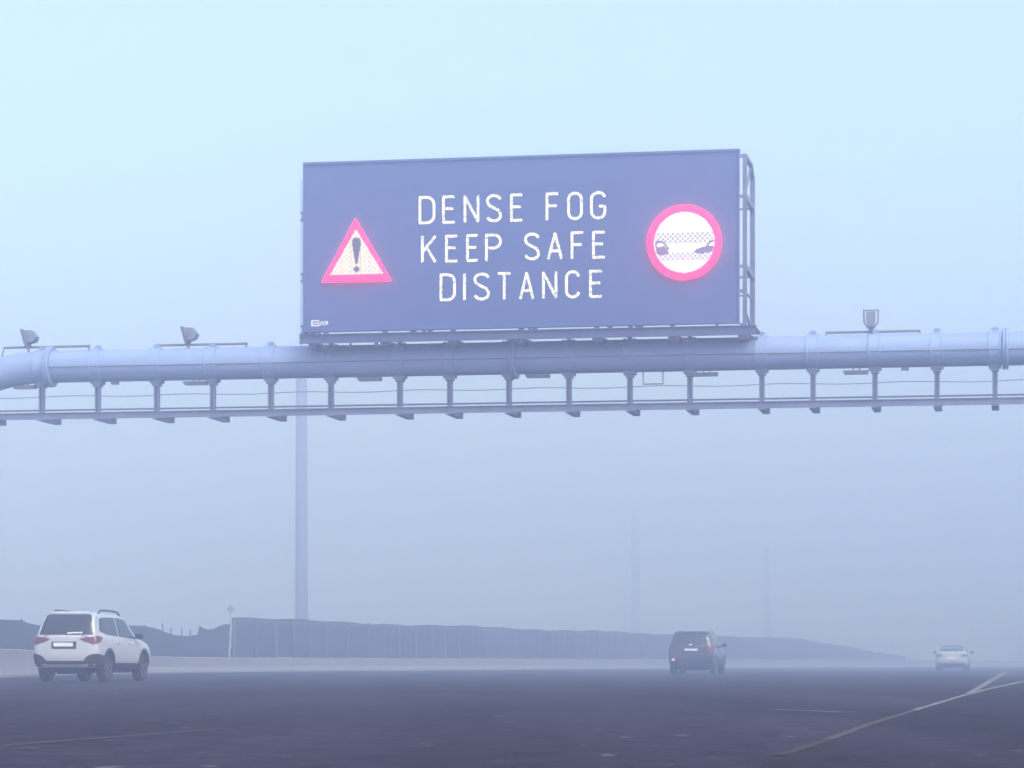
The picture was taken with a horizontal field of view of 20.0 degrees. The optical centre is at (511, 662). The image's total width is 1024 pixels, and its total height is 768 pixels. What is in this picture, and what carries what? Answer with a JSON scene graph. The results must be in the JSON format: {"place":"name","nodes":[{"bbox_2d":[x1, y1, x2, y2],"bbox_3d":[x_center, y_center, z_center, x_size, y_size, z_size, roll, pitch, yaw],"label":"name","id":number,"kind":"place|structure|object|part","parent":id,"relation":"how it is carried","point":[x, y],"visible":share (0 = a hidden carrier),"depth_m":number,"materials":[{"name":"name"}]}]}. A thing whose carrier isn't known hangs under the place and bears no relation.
{"place":"outdoors","nodes":[
{"label":"outdoors","id":0,"kind":"place"},
{"bbox_2d":[0,666,1023,767],"bbox_3d":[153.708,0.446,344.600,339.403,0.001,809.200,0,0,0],"label":"road","id":1,"kind":"structure","parent":0,"point":[621,718],"depth_m":24.45,"materials":[{"name":"grey asphalt"}]},
{"bbox_2d":[33,610,150,680],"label":"sport utility car","id":2,"kind":"object","parent":1,"relation":"on","point":[84,645],"visible":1,"depth_m":68.57,"materials":[{"name":"white paint"}]},
{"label":"rear window","id":3,"kind":"part","parent":2,"relation":"part of","materials":[{"name":"black glass"}]},
{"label":"quarter window","id":4,"kind":"part","parent":2,"relation":"part of","materials":[{"name":"black glass"}]},
{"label":"rear side window","id":5,"kind":"part","parent":2,"relation":"part of","materials":[{"name":"black glass"}]},
{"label":"door","id":6,"kind":"part","parent":2,"relation":"part of","materials":[{"name":"white paint"}]},
{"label":"front side window","id":7,"kind":"part","parent":2,"relation":"part of","materials":[{"name":"black glass"}]},
{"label":"door","id":8,"kind":"part","parent":2,"relation":"part of","materials":[{"name":"white paint"}]},
{"bbox_2d":[0,728,225,745],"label":"road marking","id":9,"kind":"object","parent":1,"relation":"on","point":[108,737],"visible":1,"depth_m":17.15,"materials":[{"name":"paint"}]},
{"bbox_2d":[0,649,1023,677],"bbox_3d":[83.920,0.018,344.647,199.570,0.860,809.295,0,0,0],"label":"concrete barrier","id":10,"kind":"object","parent":1,"relation":"on","point":[17,662],"visible":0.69,"depth_m":160.47,"materials":[{"name":"grey concrete"}]},
{"bbox_2d":[669,630,726,673],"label":"sport utility car","id":11,"kind":"object","parent":1,"relation":"on","point":[696,650],"visible":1,"depth_m":110.64,"materials":[{"name":"black paint"}]},
{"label":"rear window","id":12,"kind":"part","parent":11,"relation":"part of","materials":[{"name":"black glass"}]},
{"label":"door","id":13,"kind":"part","parent":11,"relation":"part of","materials":[{"name":"black paint"}]},
{"bbox_2d":[774,738,835,754],"bbox_3d":[1.563,0.441,15.342,0.075,0.001,3.090,0,0,11],"label":"road marking","id":14,"kind":"object","parent":1,"relation":"on","point":[800,748],"visible":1,"depth_m":15.06,"materials":[{"name":"paint"}]},
{"bbox_2d":[774,709,837,711],"bbox_3d":[2.745,0.443,26.716,0.132,0.001,1.726,0,0,-18],"label":"road marking","id":15,"kind":"object","parent":1,"relation":"on","point":[806,710],"visible":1,"depth_m":26.79,"materials":[{"name":"paint"}]},
{"bbox_2d":[826,710,916,737],"bbox_3d":[2.784,0.441,21.914,0.095,0.001,10.280,0,0,11],"label":"road marking","id":16,"kind":"object","parent":1,"relation":"on","point":[843,733],"visible":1,"depth_m":20.32,"materials":[{"name":"paint"}]},
{"bbox_2d":[933,645,973,670],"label":"sedan car","id":17,"kind":"object","parent":1,"relation":"on","point":[952,656],"visible":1,"depth_m":157.14,"materials":[{"name":"paint"}]},
{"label":"rear window","id":18,"kind":"part","parent":17,"relation":"part of","materials":[{"name":"grey glass"}]},
{"bbox_2d":[913,681,1023,709],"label":"road marking","id":19,"kind":"object","parent":1,"relation":"on","point":[939,702],"visible":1,"depth_m":37.69,"materials":[{"name":"paint"}]},
{"bbox_2d":[965,672,1008,693],"bbox_3d":[14.423,0.439,86.302,0.320,0.001,92.440,0,0,10],"label":"road marking","id":20,"kind":"object","parent":1,"relation":"on","point":[984,684],"visible":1,"depth_m":60.85,"materials":[{"name":"paint"}]},
{"bbox_2d":[0,0,1023,660],"label":"sky","id":21,"kind":"structure","parent":0,"point":[153,153],"materials":[{"name":"blue"}]},
{"bbox_2d":[756,682,1023,767],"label":"road shoulder","id":22,"kind":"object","parent":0,"point":[984,729],"visible":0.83,"depth_m":16.51},
{"label":"ground","id":23,"kind":"structure","parent":0,"visible":0},
{"bbox_2d":[0,619,231,656],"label":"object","id":24,"kind":"object","parent":23,"relation":"on","point":[22,634],"visible":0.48,"depth_m":134.95,"materials":[{"name":"metal"}]},
{"bbox_2d":[226,605,234,656],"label":"road sign","id":25,"kind":"object","parent":23,"relation":"on","point":[230,609],"visible":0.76,"depth_m":143.85,"materials":[{"name":"grey metal"}]},
{"bbox_2d":[295,180,307,619],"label":"lighting mast","id":26,"kind":"object","parent":23,"relation":"on","point":[301,557],"visible":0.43,"depth_m":209.65,"materials":[{"name":"metal"}]},
{"bbox_2d":[0,327,1023,425],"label":"sign gantry","id":27,"kind":"object","parent":23,"relation":"on","point":[509,361],"visible":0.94,"depth_m":71.76,"materials":[{"name":"metal"}]},
{"bbox_2d":[12,384,36,388],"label":"gantry light","id":28,"kind":"object","parent":27,"relation":"attached to","point":[27,386],"visible":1,"depth_m":74.16,"materials":[{"name":"metal"}]},
{"bbox_2d":[1,329,89,356],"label":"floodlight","id":29,"kind":"object","parent":27,"relation":"attached to","point":[30,337],"visible":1,"depth_m":74.09,"materials":[{"name":"metal"}]},
{"bbox_2d":[182,380,207,385],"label":"gantry light","id":30,"kind":"object","parent":27,"relation":"attached to","point":[193,382],"visible":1,"depth_m":73.35,"materials":[{"name":"metal"}]},
{"bbox_2d":[154,326,247,348],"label":"traffic sensor","id":31,"kind":"object","parent":27,"relation":"on","point":[189,334],"visible":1,"depth_m":73.34,"materials":[{"name":"metal"}]},
{"bbox_2d":[356,377,382,381],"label":"gantry light","id":32,"kind":"object","parent":27,"relation":"attached to","point":[361,379],"visible":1,"depth_m":72.54,"materials":[{"name":"metal"}]},
{"bbox_2d":[299,149,759,350],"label":"message sign","id":33,"kind":"object","parent":27,"relation":"attached to","point":[639,241],"visible":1,"depth_m":70.94,"materials":[{"name":"metal"}]},
{"bbox_2d":[525,374,549,377],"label":"gantry light","id":34,"kind":"object","parent":27,"relation":"attached to","point":[537,375],"visible":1,"depth_m":71.79,"materials":[{"name":"metal"}]},
{"bbox_2d":[642,372,663,384],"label":"hanging hoop","id":35,"kind":"object","parent":27,"relation":"hanging from","point":[653,383],"visible":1,"depth_m":71.36,"materials":[{"name":"metal"}]},
{"bbox_2d":[693,371,718,376],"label":"gantry light","id":36,"kind":"object","parent":27,"relation":"attached to","point":[705,374],"visible":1,"depth_m":71.03,"materials":[{"name":"metal"}]},
{"bbox_2d":[843,368,868,374],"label":"gantry light","id":37,"kind":"object","parent":27,"relation":"attached to","point":[856,372],"visible":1,"depth_m":70.38,"materials":[{"name":"metal"}]},
{"bbox_2d":[825,310,920,334],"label":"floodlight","id":38,"kind":"object","parent":27,"relation":"attached to","point":[870,319],"visible":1,"depth_m":70.35,"materials":[{"name":"metal"}]},
{"bbox_2d":[231,617,905,659],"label":"hoarding fence","id":39,"kind":"object","parent":23,"relation":"on","point":[279,638],"visible":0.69,"depth_m":180.66,"materials":[{"name":"metal"}]},
{"bbox_2d":[631,516,639,632],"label":"lighting mast","id":40,"kind":"object","parent":23,"relation":"on","point":[635,574],"visible":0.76,"depth_m":439.44,"materials":[{"name":"metal"}]},
{"bbox_2d":[763,545,770,637],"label":"lighting mast","id":41,"kind":"object","parent":23,"relation":"on","point":[766,608],"visible":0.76,"depth_m":489.50,"materials":[{"name":"metal"}]}
]}

